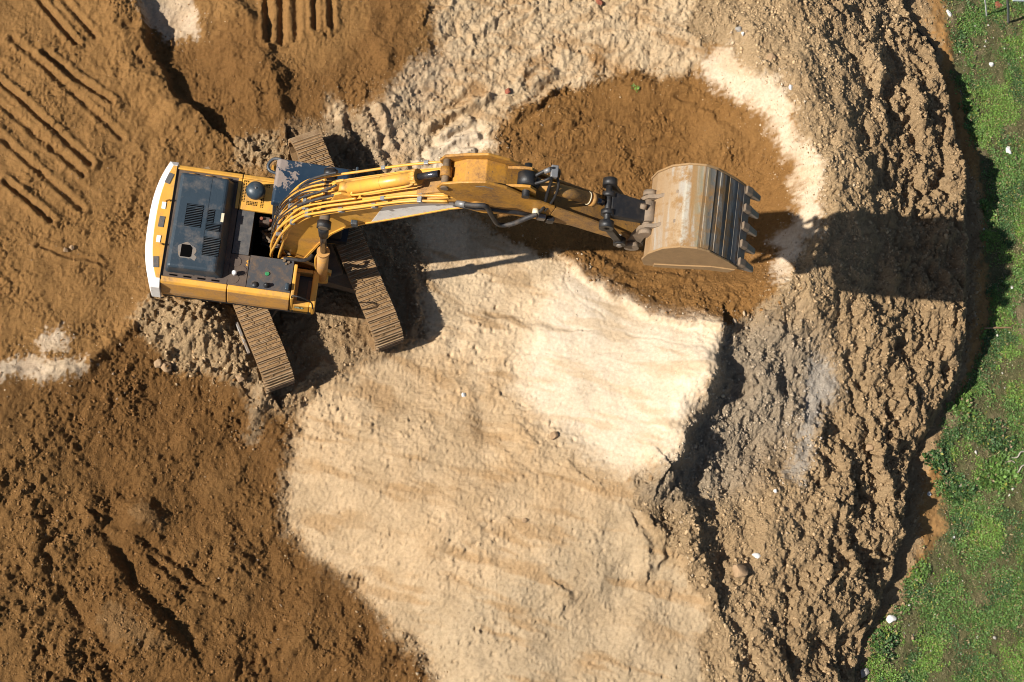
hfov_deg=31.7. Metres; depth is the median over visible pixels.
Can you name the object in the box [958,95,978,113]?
weed
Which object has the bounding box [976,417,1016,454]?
weed
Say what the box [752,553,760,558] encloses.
stone
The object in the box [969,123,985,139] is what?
weed
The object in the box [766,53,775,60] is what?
stone
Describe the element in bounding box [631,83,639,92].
weed
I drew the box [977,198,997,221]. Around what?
weed
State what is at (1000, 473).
weed
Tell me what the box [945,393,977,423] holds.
weed
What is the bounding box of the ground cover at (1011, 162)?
[860,0,1023,681]
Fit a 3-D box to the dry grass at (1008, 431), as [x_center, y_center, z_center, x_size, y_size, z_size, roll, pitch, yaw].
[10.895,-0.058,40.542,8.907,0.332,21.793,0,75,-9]
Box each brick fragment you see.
[596,0,602,4]
[995,1,1001,7]
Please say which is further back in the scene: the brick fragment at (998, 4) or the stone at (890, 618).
the brick fragment at (998, 4)
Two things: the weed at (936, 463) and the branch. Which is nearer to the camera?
the weed at (936, 463)
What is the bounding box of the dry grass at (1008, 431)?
[864,0,1023,681]
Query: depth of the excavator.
34.95 m
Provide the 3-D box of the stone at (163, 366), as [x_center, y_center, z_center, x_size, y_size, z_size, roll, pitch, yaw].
[-6.998,0.519,36.520,0.220,0.187,0.232,-19,78,-13]
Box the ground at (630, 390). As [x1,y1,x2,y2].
[0,0,1023,681]
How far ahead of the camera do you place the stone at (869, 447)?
38.56 m
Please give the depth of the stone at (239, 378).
36.44 m
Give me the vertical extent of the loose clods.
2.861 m
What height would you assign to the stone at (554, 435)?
0.156 m
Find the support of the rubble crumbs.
on the ground at (630, 390)
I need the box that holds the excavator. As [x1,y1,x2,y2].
[145,129,760,393]
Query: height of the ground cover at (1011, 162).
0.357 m
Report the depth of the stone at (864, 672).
38.02 m
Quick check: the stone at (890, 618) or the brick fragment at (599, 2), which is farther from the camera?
the brick fragment at (599, 2)
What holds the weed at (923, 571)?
on the ground at (630, 390)
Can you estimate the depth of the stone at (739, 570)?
36.67 m
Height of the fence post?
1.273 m
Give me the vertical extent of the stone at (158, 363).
0.154 m
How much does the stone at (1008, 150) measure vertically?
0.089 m
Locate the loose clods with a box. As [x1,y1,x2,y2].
[0,0,1023,681]
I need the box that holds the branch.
[909,18,935,50]
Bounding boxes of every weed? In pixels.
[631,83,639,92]
[867,628,898,663]
[904,561,932,592]
[922,448,948,476]
[943,472,976,504]
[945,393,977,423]
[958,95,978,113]
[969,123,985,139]
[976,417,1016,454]
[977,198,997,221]
[977,455,1022,492]
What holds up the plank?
on the ground at (630, 390)
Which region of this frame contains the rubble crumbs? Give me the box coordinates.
[879,4,1023,680]
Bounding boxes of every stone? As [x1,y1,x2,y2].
[154,359,162,367]
[161,361,170,371]
[235,375,243,381]
[550,431,558,439]
[732,564,747,577]
[735,26,741,31]
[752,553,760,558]
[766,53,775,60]
[861,668,868,677]
[865,444,873,450]
[886,615,896,622]
[1006,146,1011,153]
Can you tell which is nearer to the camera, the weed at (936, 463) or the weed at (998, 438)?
the weed at (936, 463)
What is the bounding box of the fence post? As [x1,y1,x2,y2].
[1006,0,1009,23]
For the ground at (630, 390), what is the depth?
37.47 m
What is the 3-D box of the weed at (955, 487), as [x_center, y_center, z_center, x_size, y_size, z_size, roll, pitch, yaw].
[9.784,3.200,39.472,0.763,0.175,0.732,-26,80,-14]
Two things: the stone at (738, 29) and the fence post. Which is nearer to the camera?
the stone at (738, 29)
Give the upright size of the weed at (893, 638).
0.232 m
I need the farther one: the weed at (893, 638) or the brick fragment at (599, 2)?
the brick fragment at (599, 2)
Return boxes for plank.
[984,327,1012,328]

